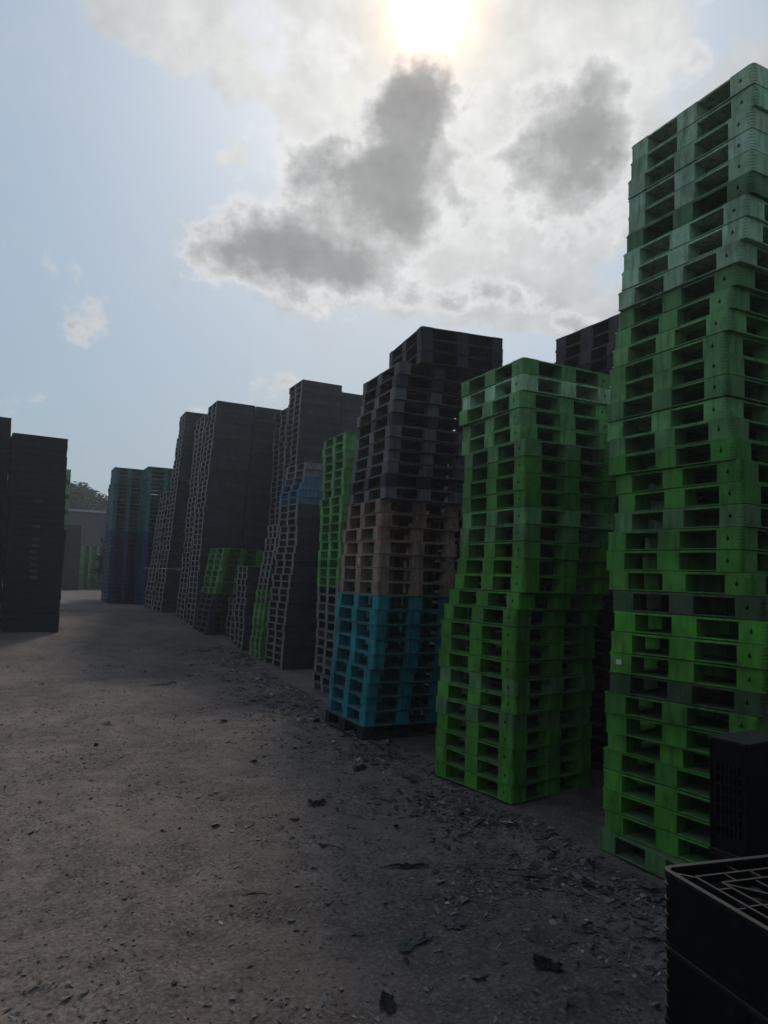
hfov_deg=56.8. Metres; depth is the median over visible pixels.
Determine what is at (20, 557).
plastic pallet
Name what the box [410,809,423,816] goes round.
plastic scrap
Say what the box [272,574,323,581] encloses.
plastic pallet
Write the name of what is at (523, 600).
plastic pallet
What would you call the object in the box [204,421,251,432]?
plastic pallet
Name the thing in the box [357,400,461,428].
plastic pallet
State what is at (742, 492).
plastic pallet
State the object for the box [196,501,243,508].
plastic pallet
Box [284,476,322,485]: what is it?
plastic pallet
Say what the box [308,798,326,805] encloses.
plastic scrap
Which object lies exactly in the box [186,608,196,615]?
plastic pallet
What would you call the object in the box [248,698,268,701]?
plastic scrap
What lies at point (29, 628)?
plastic pallet
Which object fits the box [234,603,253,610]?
plastic pallet
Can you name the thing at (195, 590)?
plastic pallet
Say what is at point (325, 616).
plastic pallet
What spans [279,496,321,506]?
plastic pallet
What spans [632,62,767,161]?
plastic pallet
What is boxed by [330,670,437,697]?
plastic pallet
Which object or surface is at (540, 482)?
plastic pallet
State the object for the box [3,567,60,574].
plastic pallet
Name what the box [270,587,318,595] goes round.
plastic pallet
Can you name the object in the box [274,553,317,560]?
plastic pallet
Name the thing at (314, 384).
plastic pallet
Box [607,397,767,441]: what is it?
plastic pallet
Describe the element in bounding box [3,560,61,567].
plastic pallet
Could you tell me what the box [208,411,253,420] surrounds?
plastic pallet
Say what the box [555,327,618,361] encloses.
plastic pallet
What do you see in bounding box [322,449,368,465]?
plastic pallet
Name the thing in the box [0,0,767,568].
sky
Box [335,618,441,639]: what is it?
plastic pallet
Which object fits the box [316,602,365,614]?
plastic pallet
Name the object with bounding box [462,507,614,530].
plastic pallet
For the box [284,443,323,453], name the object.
plastic pallet
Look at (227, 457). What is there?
plastic pallet
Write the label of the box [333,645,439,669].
plastic pallet
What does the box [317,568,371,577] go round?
plastic pallet
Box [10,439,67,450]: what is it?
plastic pallet
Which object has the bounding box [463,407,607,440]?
plastic pallet
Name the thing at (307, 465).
plastic pallet
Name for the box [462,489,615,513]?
plastic pallet
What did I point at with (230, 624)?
plastic pallet
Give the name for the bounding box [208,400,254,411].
plastic pallet
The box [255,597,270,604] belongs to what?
plastic pallet
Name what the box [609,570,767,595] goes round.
plastic pallet
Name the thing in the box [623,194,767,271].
plastic pallet
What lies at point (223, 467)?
plastic pallet
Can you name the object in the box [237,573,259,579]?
plastic pallet
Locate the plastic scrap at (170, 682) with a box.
[150,681,175,684]
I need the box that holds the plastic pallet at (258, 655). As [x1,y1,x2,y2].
[249,649,264,658]
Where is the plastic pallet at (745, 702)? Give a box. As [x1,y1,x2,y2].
[609,670,767,716]
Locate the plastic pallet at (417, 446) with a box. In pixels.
[354,437,464,460]
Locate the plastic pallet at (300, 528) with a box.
[279,525,319,532]
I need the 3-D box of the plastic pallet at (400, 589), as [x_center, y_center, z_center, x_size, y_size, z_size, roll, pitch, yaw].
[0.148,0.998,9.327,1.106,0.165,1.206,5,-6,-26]
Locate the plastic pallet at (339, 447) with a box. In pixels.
[322,440,355,457]
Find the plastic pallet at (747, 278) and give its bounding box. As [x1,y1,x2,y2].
[618,264,767,330]
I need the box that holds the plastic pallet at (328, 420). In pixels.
[287,414,339,425]
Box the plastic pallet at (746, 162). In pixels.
[628,150,767,234]
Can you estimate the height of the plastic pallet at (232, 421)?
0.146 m
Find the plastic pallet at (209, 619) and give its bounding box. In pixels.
[196,614,226,622]
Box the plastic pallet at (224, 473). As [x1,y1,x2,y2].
[201,469,247,477]
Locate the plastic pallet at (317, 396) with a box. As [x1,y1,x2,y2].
[289,391,341,403]
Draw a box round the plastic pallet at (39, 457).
[10,452,66,462]
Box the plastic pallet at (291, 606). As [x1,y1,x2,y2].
[268,601,316,610]
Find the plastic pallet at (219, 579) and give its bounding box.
[204,576,238,582]
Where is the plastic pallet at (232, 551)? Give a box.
[210,548,262,554]
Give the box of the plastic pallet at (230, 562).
[207,559,260,565]
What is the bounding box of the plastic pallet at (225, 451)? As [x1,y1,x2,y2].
[202,448,249,457]
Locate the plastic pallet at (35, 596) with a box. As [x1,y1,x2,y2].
[2,592,60,599]
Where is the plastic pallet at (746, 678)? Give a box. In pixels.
[610,651,767,693]
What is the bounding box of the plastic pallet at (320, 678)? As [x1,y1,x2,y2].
[312,671,344,687]
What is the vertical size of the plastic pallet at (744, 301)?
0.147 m
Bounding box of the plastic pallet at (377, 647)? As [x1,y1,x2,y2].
[334,632,441,654]
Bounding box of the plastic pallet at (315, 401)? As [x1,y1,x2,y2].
[288,396,340,409]
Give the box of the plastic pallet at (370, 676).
[331,657,440,683]
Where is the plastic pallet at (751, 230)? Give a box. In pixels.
[621,217,767,290]
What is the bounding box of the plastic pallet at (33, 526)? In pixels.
[5,522,63,530]
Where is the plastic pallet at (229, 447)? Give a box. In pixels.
[203,442,250,451]
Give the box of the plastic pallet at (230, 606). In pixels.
[228,603,233,609]
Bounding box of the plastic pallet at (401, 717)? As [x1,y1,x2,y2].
[327,696,437,726]
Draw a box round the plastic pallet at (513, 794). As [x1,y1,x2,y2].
[435,759,590,803]
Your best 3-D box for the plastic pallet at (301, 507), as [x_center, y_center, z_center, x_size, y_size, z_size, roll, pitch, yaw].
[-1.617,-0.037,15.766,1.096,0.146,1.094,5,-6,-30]
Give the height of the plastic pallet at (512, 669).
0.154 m
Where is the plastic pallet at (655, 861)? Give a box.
[598,826,709,878]
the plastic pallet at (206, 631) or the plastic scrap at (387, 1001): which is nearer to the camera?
the plastic scrap at (387, 1001)
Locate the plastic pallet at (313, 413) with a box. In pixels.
[287,408,339,420]
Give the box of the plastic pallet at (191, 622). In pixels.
[185,619,194,625]
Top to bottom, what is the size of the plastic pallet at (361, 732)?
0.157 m
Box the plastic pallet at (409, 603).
[337,592,449,610]
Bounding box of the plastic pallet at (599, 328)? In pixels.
[555,314,618,351]
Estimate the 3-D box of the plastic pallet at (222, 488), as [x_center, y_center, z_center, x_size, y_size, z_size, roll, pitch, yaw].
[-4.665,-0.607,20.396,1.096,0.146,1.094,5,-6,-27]
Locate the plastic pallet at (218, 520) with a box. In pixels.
[194,517,241,524]
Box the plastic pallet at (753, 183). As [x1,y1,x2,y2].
[626,171,767,252]
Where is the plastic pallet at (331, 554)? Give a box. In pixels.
[318,550,373,559]
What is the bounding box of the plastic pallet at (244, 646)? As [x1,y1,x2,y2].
[233,640,249,649]
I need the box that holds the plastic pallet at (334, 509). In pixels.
[320,504,374,516]
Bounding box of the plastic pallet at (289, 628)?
[266,621,316,631]
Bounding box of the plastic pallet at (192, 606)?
[186,603,197,609]
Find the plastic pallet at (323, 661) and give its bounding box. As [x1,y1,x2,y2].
[314,654,361,668]
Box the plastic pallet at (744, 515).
[614,504,767,531]
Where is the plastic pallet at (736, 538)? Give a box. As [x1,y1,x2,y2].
[608,527,767,551]
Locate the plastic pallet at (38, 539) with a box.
[5,535,63,543]
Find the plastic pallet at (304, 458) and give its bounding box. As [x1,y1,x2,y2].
[284,454,322,464]
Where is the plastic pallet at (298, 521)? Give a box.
[278,518,319,526]
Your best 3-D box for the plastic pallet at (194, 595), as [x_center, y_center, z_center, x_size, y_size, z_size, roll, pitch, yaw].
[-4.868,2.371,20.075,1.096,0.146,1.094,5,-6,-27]
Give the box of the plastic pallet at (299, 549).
[276,546,319,553]
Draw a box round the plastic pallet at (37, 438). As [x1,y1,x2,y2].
[11,433,67,444]
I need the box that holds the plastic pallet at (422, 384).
[361,374,460,405]
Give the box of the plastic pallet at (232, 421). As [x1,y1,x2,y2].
[206,416,253,426]
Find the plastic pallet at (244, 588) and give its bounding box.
[237,585,256,591]
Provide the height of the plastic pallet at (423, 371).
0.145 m
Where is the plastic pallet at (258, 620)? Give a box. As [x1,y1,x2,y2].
[252,616,266,624]
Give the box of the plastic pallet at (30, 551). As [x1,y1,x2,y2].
[4,547,61,555]
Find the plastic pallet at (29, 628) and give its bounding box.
[0,623,58,631]
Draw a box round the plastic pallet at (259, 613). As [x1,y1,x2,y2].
[253,610,267,617]
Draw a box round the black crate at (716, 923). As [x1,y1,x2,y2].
[664,854,767,1017]
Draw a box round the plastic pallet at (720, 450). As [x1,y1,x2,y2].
[608,438,767,476]
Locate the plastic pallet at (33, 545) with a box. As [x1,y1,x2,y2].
[5,541,63,549]
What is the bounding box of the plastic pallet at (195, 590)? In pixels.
[188,587,213,593]
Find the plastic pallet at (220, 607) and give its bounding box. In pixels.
[198,603,227,610]
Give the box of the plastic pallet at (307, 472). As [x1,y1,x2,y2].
[285,469,322,479]
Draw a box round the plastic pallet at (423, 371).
[363,362,478,393]
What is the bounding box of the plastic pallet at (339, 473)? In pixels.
[322,468,365,482]
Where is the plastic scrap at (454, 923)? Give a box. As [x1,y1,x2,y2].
[443,919,467,928]
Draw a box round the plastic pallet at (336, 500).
[319,495,349,507]
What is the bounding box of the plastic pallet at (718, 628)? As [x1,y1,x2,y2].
[614,611,767,644]
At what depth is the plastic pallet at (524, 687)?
6.85 m
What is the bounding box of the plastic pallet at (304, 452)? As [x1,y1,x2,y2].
[284,449,321,459]
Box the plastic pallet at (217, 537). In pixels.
[193,533,240,540]
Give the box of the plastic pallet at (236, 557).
[208,553,261,560]
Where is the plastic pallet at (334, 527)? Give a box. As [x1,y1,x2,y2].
[319,522,375,533]
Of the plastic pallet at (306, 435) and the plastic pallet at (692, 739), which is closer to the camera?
the plastic pallet at (692, 739)
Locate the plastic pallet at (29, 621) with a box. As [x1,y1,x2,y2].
[0,617,58,624]
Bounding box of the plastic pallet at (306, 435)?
[285,431,334,442]
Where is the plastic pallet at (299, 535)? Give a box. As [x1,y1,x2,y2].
[278,532,318,539]
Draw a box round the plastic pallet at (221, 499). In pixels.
[196,495,244,503]
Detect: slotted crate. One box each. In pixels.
[708,730,767,857]
[709,851,729,860]
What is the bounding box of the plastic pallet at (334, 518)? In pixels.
[320,513,374,524]
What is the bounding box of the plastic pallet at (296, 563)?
[275,560,317,567]
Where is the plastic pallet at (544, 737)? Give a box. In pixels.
[437,712,592,749]
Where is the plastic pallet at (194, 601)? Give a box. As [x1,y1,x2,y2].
[188,598,199,604]
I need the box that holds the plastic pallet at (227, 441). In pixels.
[204,437,250,446]
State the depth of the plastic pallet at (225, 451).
20.08 m
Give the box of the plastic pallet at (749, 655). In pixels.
[611,631,767,668]
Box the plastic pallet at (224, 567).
[207,565,259,570]
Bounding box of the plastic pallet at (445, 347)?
[389,338,502,367]
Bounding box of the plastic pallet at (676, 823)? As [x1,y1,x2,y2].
[602,786,709,845]
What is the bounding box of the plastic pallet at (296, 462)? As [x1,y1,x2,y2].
[283,460,322,470]
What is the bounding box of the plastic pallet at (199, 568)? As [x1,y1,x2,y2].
[190,566,218,571]
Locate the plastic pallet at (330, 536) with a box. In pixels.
[319,531,372,541]
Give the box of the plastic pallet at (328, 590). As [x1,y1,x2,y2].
[317,585,370,596]
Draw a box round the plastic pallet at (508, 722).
[435,696,590,732]
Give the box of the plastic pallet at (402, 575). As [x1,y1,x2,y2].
[340,567,455,583]
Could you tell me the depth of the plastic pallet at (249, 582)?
16.88 m
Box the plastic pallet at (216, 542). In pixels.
[193,539,240,545]
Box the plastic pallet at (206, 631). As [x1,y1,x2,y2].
[193,626,225,634]
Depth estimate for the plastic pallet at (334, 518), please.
12.19 m
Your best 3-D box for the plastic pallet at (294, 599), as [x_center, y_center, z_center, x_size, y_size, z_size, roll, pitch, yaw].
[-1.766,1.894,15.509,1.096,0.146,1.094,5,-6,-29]
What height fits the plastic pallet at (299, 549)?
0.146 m
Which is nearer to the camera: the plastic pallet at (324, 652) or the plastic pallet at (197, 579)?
the plastic pallet at (324, 652)
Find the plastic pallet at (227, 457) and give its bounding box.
[203,453,249,461]
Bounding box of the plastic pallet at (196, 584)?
[189,582,203,587]
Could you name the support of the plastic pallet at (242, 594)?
on the plastic pallet at (247, 601)
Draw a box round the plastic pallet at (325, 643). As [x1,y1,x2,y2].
[316,636,364,651]
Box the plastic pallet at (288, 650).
[265,642,314,653]
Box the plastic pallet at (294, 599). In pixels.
[270,594,317,602]
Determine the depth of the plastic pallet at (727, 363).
5.24 m
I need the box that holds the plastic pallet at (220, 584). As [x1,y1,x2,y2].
[203,581,236,587]
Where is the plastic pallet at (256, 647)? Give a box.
[249,643,264,651]
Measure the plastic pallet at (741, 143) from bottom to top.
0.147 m
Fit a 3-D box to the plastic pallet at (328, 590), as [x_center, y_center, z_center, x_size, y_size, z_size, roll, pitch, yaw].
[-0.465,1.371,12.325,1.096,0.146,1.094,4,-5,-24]
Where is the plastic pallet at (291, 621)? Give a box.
[267,614,316,624]
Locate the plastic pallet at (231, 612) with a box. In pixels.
[228,609,233,615]
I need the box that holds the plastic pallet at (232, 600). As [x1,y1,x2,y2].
[228,598,235,603]
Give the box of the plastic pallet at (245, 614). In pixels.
[234,609,252,617]
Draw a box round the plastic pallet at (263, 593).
[256,590,270,597]
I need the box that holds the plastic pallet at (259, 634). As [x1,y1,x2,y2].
[251,629,266,638]
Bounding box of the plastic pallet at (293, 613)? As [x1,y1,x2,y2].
[268,608,316,617]
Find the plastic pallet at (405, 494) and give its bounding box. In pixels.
[350,486,462,504]
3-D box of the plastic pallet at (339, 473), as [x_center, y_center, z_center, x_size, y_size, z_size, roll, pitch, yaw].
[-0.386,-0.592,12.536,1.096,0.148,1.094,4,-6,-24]
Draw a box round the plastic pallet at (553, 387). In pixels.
[462,374,610,410]
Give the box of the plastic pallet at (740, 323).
[612,309,767,368]
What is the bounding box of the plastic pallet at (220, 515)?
[195,512,242,519]
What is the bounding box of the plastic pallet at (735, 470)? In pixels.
[615,459,767,494]
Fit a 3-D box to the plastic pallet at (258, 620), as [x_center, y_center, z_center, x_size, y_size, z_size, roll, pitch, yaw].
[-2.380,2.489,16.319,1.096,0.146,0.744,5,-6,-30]
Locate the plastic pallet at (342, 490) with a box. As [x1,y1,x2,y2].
[322,486,363,498]
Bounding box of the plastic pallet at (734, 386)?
[607,374,767,422]
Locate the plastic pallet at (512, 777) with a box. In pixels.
[435,743,591,786]
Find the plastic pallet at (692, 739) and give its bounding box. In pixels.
[606,709,728,753]
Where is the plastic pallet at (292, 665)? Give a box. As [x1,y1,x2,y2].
[264,656,313,668]
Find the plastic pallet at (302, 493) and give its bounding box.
[279,489,322,499]
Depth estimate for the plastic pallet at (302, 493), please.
15.25 m
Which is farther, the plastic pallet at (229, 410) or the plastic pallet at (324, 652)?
the plastic pallet at (229, 410)
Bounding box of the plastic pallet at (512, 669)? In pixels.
[438,650,592,679]
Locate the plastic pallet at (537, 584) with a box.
[454,574,609,594]
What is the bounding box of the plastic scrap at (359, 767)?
[353,764,366,770]
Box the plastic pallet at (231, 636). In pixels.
[226,633,233,640]
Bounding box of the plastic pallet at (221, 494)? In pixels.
[197,490,244,498]
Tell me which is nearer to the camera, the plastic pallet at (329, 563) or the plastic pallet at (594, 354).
the plastic pallet at (594, 354)
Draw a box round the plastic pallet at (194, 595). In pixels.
[188,592,200,598]
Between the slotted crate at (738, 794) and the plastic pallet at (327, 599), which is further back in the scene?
the plastic pallet at (327, 599)
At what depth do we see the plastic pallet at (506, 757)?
6.80 m
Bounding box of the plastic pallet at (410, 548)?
[343,540,457,556]
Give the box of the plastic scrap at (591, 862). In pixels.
[574,855,598,863]
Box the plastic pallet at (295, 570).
[274,567,317,574]
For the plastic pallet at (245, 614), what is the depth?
16.78 m
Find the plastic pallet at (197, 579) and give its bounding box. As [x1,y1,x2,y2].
[189,577,203,582]
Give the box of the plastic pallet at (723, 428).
[608,416,767,457]
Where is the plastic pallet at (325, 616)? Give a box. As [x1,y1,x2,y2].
[316,611,365,623]
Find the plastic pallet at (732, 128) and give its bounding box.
[628,107,767,200]
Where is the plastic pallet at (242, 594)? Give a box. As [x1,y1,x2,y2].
[236,591,256,598]
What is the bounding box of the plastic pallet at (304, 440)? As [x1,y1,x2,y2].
[286,437,325,447]
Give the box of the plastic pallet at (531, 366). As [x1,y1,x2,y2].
[461,357,610,397]
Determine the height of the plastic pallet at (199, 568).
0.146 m
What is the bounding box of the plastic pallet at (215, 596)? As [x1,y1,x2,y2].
[201,592,235,599]
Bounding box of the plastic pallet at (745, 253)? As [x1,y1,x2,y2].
[618,240,767,311]
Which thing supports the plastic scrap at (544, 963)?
on the ground
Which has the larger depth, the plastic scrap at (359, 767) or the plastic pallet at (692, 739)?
the plastic scrap at (359, 767)
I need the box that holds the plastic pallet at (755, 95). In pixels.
[631,84,767,179]
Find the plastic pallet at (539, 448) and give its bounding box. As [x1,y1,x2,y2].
[464,438,609,468]
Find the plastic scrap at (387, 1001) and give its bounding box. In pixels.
[379,991,396,1013]
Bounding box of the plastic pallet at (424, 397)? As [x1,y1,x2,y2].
[360,387,461,415]
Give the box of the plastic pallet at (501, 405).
[459,390,607,426]
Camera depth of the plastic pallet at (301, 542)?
15.16 m
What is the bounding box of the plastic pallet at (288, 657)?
[265,649,314,661]
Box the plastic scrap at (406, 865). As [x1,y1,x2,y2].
[379,862,428,867]
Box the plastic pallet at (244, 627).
[235,621,252,630]
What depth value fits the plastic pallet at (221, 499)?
19.93 m
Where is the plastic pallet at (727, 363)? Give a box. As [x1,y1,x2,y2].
[610,352,767,403]
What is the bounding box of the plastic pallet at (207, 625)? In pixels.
[195,620,225,628]
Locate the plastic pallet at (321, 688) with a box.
[312,680,343,695]
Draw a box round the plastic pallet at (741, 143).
[628,128,767,217]
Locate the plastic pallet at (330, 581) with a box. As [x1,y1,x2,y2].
[317,577,371,586]
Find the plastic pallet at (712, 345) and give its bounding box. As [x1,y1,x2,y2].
[610,332,767,387]
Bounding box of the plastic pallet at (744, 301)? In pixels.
[615,287,767,349]
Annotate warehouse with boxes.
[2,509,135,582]
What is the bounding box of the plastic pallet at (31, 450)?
[10,445,66,456]
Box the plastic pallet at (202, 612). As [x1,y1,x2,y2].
[196,609,227,616]
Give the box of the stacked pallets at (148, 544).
[0,392,766,768]
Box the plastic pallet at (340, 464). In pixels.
[322,459,353,474]
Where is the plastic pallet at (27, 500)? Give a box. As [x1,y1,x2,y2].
[7,496,65,506]
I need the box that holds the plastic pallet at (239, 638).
[234,634,250,642]
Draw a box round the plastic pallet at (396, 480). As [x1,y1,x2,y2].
[349,473,463,493]
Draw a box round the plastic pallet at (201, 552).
[192,550,209,555]
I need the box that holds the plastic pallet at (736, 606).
[612,590,767,619]
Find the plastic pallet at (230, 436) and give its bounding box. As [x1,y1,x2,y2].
[205,432,251,441]
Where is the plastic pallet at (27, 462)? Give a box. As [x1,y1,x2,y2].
[9,458,66,469]
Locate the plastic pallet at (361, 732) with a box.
[325,709,436,739]
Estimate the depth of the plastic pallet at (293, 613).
14.98 m
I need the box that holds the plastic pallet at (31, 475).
[8,471,66,481]
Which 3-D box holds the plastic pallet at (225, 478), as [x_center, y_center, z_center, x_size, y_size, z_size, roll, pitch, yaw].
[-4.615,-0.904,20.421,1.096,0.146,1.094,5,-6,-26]
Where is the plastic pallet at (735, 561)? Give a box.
[606,550,767,573]
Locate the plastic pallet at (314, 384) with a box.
[289,379,341,393]
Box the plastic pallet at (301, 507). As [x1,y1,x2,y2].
[279,503,319,512]
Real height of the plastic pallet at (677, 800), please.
0.147 m
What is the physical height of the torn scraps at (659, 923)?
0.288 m
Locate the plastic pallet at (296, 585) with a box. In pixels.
[272,580,316,588]
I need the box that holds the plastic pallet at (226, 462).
[201,458,248,466]
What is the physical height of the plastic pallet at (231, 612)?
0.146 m
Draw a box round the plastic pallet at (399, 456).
[352,449,464,472]
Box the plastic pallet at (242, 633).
[234,627,251,636]
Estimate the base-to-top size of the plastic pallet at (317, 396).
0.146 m
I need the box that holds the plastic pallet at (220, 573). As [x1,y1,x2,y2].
[205,570,240,576]
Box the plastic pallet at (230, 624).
[226,621,234,628]
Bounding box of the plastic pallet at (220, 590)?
[202,587,236,593]
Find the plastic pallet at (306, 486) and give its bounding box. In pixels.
[282,482,321,492]
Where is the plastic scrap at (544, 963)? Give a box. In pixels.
[533,953,564,972]
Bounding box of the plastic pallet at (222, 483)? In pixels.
[198,479,245,487]
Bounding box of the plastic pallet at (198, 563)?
[191,561,206,565]
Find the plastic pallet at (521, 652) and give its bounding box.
[441,635,595,661]
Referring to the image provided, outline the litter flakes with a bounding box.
[0,646,666,1023]
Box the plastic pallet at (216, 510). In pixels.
[194,506,241,513]
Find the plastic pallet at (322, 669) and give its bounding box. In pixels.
[314,662,344,679]
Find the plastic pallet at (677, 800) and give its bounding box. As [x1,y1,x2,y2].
[603,766,709,822]
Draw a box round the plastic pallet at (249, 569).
[238,567,261,572]
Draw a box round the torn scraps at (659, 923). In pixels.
[22,647,666,1023]
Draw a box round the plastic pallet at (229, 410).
[207,406,253,417]
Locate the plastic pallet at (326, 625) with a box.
[316,619,366,631]
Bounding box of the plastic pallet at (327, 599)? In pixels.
[317,594,367,604]
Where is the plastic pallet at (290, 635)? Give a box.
[267,628,315,639]
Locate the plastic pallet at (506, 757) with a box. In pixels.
[435,727,590,767]
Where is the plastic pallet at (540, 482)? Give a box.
[462,473,615,498]
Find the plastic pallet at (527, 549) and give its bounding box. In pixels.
[459,541,608,561]
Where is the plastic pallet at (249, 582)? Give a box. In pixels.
[236,579,260,585]
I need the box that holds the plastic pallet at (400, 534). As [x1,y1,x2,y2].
[342,526,455,543]
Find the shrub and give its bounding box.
[90,536,105,576]
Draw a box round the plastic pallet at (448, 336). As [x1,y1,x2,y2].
[389,326,502,363]
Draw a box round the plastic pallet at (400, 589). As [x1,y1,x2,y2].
[339,580,454,596]
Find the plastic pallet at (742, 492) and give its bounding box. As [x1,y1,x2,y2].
[618,481,767,512]
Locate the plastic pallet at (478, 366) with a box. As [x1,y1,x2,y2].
[407,350,502,375]
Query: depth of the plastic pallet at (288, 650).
14.91 m
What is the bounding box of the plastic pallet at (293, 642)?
[266,635,315,646]
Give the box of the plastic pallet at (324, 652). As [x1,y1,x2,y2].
[315,645,363,659]
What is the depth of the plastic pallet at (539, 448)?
6.93 m
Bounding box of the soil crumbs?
[0,646,665,1023]
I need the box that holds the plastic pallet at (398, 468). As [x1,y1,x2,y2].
[351,461,464,482]
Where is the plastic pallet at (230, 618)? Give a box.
[227,615,234,622]
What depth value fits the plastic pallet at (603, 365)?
8.29 m
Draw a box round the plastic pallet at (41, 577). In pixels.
[3,573,61,580]
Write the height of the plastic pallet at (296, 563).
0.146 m
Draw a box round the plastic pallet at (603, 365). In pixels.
[577,355,613,372]
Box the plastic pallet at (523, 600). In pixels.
[449,589,603,609]
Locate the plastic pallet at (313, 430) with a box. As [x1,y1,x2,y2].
[285,425,338,437]
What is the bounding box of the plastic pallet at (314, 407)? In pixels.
[288,402,340,414]
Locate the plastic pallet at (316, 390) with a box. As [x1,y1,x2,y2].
[289,385,341,398]
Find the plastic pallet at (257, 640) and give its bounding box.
[250,636,265,645]
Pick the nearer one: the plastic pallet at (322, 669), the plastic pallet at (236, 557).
the plastic pallet at (322, 669)
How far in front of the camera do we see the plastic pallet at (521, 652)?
6.89 m
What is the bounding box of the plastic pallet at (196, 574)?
[190,571,204,576]
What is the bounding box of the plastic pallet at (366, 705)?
[329,683,436,712]
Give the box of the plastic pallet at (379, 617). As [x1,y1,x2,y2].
[335,605,443,624]
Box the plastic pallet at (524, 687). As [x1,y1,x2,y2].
[440,665,594,696]
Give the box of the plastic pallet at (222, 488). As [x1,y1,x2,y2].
[198,485,245,492]
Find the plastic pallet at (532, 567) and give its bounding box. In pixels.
[457,558,609,578]
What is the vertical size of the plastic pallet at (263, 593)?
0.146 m
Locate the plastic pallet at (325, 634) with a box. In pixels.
[315,628,365,641]
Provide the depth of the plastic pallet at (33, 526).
17.08 m
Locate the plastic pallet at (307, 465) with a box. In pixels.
[286,462,322,473]
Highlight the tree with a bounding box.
[68,481,107,510]
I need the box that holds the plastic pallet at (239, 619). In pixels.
[234,615,252,623]
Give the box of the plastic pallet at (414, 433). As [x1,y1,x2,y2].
[355,424,462,449]
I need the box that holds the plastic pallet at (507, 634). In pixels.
[441,619,594,644]
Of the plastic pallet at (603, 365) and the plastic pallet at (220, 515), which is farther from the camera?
the plastic pallet at (220, 515)
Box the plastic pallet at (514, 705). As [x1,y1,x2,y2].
[437,679,592,714]
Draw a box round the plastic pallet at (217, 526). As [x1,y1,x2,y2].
[194,522,241,529]
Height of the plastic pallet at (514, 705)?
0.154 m
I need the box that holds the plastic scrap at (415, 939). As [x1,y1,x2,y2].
[395,931,430,950]
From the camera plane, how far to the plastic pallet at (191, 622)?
19.72 m
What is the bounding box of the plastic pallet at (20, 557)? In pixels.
[4,554,62,561]
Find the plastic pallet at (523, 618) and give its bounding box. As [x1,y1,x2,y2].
[444,604,597,626]
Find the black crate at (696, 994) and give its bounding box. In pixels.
[665,943,767,1023]
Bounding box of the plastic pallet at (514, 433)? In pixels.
[461,423,609,455]
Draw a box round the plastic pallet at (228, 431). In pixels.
[205,427,251,437]
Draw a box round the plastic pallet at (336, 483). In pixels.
[321,477,363,491]
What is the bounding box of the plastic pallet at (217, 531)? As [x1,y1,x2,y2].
[193,528,241,535]
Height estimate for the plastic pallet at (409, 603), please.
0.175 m
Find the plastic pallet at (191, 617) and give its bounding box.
[186,613,196,620]
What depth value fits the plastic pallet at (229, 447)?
20.10 m
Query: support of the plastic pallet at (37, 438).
on the plastic pallet at (34, 444)
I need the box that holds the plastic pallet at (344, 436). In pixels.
[324,431,356,448]
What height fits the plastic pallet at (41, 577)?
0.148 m
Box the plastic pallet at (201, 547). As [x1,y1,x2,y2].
[192,544,239,549]
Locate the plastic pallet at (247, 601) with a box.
[236,597,255,604]
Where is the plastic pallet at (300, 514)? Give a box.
[278,510,319,519]
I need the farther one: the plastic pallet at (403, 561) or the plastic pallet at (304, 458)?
the plastic pallet at (304, 458)
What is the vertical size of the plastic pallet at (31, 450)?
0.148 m
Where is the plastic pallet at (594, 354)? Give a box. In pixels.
[554,340,615,367]
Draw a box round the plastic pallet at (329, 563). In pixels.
[317,559,371,567]
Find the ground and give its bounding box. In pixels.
[0,582,666,1023]
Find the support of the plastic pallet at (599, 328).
on the plastic pallet at (609, 336)
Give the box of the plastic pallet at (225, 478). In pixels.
[200,474,246,482]
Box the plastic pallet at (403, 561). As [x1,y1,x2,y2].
[340,554,455,570]
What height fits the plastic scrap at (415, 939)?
0.028 m
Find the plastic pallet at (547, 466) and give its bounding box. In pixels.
[464,456,615,483]
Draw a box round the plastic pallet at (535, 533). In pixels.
[460,524,613,545]
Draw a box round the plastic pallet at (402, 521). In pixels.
[346,513,458,530]
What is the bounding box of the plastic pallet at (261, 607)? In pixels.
[254,603,268,610]
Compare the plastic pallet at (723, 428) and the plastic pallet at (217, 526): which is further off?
the plastic pallet at (217, 526)
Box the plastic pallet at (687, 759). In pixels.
[607,729,709,775]
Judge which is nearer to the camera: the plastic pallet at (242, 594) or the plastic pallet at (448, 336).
the plastic pallet at (448, 336)
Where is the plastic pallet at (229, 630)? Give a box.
[225,627,233,634]
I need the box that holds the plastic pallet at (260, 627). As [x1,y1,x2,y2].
[252,623,266,631]
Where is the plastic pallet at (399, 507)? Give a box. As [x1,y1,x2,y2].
[347,499,458,517]
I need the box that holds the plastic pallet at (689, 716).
[604,690,767,733]
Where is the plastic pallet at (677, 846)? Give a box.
[604,806,709,862]
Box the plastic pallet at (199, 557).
[191,555,219,560]
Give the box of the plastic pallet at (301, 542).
[278,539,319,546]
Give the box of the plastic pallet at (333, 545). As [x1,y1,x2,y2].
[319,541,373,550]
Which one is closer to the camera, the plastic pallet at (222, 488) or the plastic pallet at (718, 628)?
the plastic pallet at (718, 628)
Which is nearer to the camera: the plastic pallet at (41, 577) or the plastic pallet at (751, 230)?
the plastic pallet at (751, 230)
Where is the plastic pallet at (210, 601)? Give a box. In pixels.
[200,598,228,604]
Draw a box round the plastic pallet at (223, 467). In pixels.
[200,463,247,472]
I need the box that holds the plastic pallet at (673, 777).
[603,741,709,798]
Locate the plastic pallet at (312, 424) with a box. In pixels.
[285,420,338,431]
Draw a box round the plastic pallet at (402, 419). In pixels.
[356,412,463,438]
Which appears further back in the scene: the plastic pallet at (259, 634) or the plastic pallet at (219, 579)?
the plastic pallet at (219, 579)
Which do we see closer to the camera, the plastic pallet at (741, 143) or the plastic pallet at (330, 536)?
the plastic pallet at (741, 143)
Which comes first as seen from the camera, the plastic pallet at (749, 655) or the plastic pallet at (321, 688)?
the plastic pallet at (749, 655)

